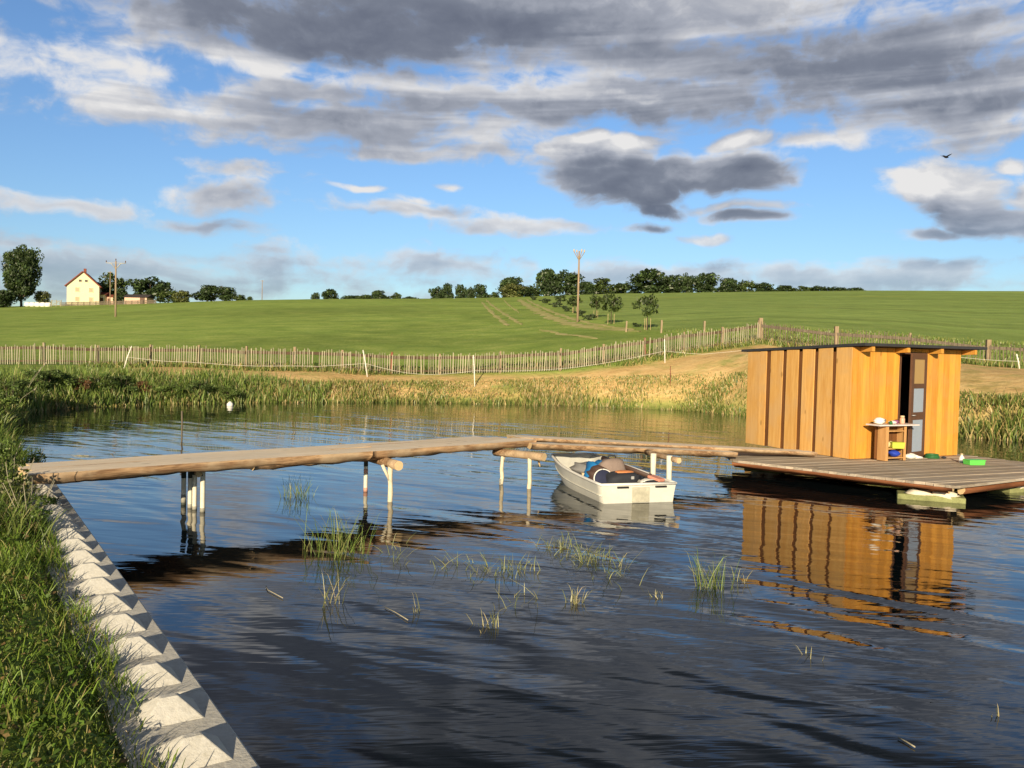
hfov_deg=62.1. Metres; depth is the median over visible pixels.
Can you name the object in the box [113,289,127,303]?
broadleaf tree
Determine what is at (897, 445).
lime box
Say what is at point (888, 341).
crop edge grass
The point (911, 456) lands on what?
plastic bag
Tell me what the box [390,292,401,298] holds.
broadleaf tree
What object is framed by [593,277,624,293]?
broadleaf tree
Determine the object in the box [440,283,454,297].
broadleaf tree
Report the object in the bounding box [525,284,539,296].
broadleaf tree
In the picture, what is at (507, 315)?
track
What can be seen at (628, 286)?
broadleaf tree
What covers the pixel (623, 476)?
duffel bag
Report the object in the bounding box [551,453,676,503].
rowing boat
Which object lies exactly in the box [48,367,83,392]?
weed plant
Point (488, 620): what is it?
water grass
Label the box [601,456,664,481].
paddle
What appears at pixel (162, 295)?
broadleaf tree
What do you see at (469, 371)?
fence tape
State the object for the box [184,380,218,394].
weed plant
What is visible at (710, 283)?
broadleaf tree
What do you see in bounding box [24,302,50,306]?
bale row
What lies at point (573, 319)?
track
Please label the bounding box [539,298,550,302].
shrub
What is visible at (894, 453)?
cloth
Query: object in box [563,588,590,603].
water grass
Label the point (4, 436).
rank grass
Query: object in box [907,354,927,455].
door
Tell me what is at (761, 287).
broadleaf tree
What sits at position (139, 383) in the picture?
weed plant
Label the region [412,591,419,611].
water grass
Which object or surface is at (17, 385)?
weed plant
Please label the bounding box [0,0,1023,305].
sky
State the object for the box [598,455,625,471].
backpack
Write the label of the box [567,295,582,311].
young tree
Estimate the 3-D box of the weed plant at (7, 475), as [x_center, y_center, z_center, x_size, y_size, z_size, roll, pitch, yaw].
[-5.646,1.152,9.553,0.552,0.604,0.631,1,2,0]
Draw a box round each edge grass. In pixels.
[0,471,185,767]
[664,324,1023,362]
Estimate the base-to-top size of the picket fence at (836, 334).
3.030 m
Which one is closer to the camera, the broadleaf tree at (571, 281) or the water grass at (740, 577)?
the water grass at (740, 577)
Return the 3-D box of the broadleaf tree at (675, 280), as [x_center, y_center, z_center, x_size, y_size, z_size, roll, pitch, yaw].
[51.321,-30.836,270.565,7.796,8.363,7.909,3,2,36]
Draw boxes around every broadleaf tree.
[0,289,19,307]
[1,244,44,306]
[33,291,50,302]
[97,272,127,294]
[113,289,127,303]
[124,276,175,301]
[154,289,178,302]
[172,290,191,301]
[190,284,218,300]
[213,286,237,300]
[233,295,246,300]
[310,292,319,298]
[321,288,338,298]
[341,295,358,298]
[357,294,372,298]
[369,290,392,298]
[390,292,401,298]
[402,296,418,298]
[428,286,442,298]
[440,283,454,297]
[454,284,466,297]
[464,287,474,297]
[472,284,487,297]
[487,292,500,297]
[496,276,536,296]
[499,282,526,297]
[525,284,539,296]
[533,268,565,295]
[553,269,585,294]
[579,281,600,294]
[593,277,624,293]
[615,281,637,293]
[627,268,672,292]
[663,274,685,292]
[677,272,695,292]
[692,272,720,291]
[715,277,741,291]
[735,280,756,291]
[752,282,774,291]
[771,285,792,290]
[790,286,810,290]
[808,286,830,290]
[826,286,848,290]
[846,287,865,290]
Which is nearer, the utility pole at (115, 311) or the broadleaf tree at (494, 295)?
the utility pole at (115, 311)
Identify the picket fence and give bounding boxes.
[0,320,759,374]
[758,318,1023,365]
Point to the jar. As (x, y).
(902, 419)
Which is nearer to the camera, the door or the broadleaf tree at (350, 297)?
the door
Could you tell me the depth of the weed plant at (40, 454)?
15.16 m
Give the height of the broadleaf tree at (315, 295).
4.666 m
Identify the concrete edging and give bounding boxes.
[18,484,259,767]
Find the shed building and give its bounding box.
[123,294,155,303]
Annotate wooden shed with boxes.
[741,343,987,458]
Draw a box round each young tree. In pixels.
[554,294,566,301]
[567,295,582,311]
[589,294,603,315]
[602,292,622,323]
[631,292,658,329]
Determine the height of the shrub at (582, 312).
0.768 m
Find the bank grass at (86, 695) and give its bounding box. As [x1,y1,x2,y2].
[0,485,171,767]
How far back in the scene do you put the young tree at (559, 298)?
134.26 m
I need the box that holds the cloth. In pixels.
[888,450,900,456]
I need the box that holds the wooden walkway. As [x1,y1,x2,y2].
[18,435,817,511]
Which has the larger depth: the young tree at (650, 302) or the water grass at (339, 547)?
the young tree at (650, 302)
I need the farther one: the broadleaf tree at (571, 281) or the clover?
the broadleaf tree at (571, 281)
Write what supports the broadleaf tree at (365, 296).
on the ground at (430, 327)
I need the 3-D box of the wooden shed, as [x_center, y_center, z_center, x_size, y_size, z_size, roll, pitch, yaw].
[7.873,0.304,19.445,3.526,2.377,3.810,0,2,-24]
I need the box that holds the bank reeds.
[0,362,331,413]
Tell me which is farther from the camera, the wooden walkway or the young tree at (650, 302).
the young tree at (650, 302)
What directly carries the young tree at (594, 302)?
on the ground at (430, 327)
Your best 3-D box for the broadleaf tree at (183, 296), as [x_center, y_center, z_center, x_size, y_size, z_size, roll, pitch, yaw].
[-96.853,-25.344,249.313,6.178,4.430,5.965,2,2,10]
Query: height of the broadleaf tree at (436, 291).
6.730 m
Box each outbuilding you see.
[100,292,111,304]
[106,295,114,302]
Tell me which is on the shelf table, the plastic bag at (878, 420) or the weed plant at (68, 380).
the plastic bag at (878, 420)
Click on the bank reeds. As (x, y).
(219, 376)
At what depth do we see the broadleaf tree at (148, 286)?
258.88 m
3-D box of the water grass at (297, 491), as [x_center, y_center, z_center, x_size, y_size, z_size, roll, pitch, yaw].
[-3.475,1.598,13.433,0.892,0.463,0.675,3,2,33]
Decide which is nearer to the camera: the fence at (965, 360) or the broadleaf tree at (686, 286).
the fence at (965, 360)
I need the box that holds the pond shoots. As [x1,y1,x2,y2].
[367,531,646,615]
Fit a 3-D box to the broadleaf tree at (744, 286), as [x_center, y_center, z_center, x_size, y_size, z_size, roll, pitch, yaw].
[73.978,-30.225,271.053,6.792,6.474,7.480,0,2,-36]
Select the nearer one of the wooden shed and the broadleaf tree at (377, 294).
the wooden shed
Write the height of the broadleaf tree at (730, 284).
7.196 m
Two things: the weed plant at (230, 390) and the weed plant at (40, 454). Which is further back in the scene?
the weed plant at (230, 390)
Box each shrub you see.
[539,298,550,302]
[548,301,562,306]
[562,305,571,310]
[574,310,585,315]
[582,314,596,319]
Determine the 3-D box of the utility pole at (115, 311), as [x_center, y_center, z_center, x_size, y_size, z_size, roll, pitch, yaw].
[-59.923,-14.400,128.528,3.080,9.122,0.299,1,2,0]
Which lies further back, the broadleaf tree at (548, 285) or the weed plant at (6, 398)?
the broadleaf tree at (548, 285)
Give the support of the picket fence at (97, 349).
on the ground at (430, 327)
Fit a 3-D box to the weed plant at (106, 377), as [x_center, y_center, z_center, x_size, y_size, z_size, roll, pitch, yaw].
[-16.177,-0.052,33.506,1.192,1.092,1.418,1,2,0]
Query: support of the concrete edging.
on the ground at (430, 327)
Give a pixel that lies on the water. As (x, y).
(903, 618)
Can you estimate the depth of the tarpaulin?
15.39 m
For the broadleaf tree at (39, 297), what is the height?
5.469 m
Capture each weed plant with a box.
[0,374,33,403]
[0,389,19,412]
[0,438,21,476]
[0,457,40,502]
[0,477,60,530]
[17,447,46,463]
[21,362,64,392]
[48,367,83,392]
[73,377,92,394]
[83,370,118,393]
[108,371,138,391]
[133,380,151,393]
[153,378,183,396]
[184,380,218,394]
[215,384,241,399]
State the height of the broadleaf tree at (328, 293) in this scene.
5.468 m
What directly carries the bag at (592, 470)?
in the rowing boat
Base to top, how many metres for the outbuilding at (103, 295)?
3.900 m
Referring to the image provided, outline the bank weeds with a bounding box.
[0,370,255,462]
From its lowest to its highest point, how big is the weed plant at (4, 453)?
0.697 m
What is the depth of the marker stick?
20.89 m
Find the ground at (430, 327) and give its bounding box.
[0,291,1023,767]
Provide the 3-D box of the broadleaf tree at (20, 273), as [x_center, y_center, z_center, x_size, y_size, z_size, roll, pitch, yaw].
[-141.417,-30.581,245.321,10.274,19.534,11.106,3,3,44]
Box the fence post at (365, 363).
[363,350,367,376]
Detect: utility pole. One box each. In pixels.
[106,259,125,316]
[574,249,584,321]
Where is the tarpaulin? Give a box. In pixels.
[569,461,587,474]
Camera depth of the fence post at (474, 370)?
41.78 m
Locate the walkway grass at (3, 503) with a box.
[0,477,78,546]
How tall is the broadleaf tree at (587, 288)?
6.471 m
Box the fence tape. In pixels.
[129,350,1000,374]
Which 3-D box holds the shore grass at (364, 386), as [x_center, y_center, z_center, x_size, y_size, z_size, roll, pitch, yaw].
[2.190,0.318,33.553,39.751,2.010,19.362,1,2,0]
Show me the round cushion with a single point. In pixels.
(599, 476)
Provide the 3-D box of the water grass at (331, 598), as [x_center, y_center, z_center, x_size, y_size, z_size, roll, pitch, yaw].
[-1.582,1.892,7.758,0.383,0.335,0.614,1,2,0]
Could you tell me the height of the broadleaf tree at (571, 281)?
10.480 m
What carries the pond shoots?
on the water
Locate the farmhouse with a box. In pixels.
[64,269,103,304]
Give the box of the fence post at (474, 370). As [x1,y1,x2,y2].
[473,355,474,386]
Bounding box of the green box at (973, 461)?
[962,459,985,464]
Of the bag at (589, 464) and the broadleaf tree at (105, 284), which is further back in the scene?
the broadleaf tree at (105, 284)
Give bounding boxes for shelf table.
[866,423,919,460]
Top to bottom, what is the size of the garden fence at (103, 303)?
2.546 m
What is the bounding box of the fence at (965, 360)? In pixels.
[78,334,1023,374]
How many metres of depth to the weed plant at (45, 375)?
31.46 m
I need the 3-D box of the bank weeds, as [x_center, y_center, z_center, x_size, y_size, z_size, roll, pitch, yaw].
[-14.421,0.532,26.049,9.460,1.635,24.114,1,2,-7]
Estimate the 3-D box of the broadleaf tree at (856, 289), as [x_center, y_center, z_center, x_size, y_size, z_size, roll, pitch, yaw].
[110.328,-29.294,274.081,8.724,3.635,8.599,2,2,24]
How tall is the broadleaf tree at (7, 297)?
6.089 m
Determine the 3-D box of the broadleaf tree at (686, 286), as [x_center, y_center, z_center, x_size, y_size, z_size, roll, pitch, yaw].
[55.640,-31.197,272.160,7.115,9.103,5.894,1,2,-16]
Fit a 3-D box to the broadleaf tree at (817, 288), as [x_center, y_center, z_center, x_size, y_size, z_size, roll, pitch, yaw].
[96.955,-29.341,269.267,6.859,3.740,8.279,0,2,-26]
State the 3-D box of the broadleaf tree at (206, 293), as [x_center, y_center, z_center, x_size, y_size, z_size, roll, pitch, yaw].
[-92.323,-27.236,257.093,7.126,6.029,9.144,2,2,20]
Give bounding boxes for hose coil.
[924,453,939,458]
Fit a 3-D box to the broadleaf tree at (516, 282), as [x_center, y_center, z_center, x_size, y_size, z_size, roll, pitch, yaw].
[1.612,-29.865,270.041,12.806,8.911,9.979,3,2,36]
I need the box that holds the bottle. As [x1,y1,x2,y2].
[958,453,964,462]
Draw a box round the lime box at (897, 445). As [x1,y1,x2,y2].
[889,442,904,448]
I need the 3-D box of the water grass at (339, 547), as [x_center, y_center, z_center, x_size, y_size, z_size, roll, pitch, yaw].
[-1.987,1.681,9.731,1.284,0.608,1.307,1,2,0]
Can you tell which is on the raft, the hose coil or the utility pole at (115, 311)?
the hose coil
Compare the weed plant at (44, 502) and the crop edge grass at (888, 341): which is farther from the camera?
the crop edge grass at (888, 341)
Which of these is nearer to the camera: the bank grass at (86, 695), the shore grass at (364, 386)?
the bank grass at (86, 695)
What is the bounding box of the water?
[15,402,1023,767]
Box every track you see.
[481,302,509,325]
[486,299,521,324]
[518,299,638,331]
[527,299,634,329]
[540,329,597,338]
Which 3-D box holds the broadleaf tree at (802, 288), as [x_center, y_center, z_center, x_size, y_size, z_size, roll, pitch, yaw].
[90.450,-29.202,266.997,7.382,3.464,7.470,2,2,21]
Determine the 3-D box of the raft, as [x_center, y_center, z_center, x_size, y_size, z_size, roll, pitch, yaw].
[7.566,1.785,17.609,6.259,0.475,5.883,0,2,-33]
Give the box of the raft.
[725,448,1023,503]
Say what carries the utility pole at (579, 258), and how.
on the ground at (430, 327)
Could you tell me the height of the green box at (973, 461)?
0.103 m
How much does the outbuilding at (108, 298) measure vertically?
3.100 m
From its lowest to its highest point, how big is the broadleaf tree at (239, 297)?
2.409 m
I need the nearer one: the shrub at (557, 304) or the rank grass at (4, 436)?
the rank grass at (4, 436)
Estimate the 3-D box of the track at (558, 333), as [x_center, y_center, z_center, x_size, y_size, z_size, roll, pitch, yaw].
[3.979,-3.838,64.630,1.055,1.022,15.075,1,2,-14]
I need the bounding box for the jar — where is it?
[900,416,904,423]
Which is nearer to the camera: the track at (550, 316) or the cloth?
the cloth
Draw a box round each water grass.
[277,472,317,500]
[289,503,381,561]
[318,571,357,607]
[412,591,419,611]
[465,608,498,632]
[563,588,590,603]
[686,546,743,591]
[731,567,752,583]
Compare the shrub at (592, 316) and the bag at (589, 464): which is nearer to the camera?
the bag at (589, 464)
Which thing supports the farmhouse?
on the ground at (430, 327)
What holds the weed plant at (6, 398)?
on the ground at (430, 327)
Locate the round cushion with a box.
[593,469,609,483]
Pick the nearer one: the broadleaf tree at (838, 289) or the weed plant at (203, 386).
the weed plant at (203, 386)
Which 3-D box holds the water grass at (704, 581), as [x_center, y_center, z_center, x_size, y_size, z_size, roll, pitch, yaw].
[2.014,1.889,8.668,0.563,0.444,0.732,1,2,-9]
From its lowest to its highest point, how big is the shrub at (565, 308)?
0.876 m
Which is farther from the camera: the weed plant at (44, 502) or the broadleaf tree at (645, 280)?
the broadleaf tree at (645, 280)
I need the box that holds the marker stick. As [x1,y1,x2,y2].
[181,411,182,441]
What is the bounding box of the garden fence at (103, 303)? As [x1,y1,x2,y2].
[60,300,155,305]
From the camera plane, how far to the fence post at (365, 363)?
42.77 m
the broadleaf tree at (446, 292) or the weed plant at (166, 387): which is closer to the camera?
the weed plant at (166, 387)
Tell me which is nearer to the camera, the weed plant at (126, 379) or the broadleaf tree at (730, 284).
the weed plant at (126, 379)
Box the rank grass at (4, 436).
[0,424,50,515]
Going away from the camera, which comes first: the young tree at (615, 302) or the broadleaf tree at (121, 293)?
the young tree at (615, 302)
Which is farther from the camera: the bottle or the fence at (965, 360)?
the fence at (965, 360)
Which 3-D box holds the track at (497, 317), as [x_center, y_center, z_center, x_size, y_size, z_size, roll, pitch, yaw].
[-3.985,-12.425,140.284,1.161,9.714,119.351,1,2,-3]
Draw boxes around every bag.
[583,459,601,477]
[586,465,607,479]
[606,470,639,482]
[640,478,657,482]
[873,417,884,423]
[906,453,922,458]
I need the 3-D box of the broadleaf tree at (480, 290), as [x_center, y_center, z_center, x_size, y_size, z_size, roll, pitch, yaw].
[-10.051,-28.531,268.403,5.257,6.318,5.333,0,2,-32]
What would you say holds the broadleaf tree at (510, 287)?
on the ground at (430, 327)
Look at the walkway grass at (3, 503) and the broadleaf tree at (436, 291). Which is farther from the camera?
the broadleaf tree at (436, 291)
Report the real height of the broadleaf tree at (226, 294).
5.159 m
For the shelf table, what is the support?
on the raft
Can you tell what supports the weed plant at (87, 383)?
on the ground at (430, 327)
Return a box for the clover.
[0,485,128,767]
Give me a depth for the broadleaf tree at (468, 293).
271.59 m
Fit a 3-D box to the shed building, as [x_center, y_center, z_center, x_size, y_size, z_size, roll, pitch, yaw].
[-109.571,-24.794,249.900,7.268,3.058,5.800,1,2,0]
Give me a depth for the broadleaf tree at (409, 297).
273.81 m
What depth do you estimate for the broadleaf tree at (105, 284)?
260.44 m
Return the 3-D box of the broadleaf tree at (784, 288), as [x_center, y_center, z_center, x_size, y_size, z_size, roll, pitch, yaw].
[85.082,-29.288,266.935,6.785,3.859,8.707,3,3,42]
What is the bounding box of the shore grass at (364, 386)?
[12,370,1023,441]
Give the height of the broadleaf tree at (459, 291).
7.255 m

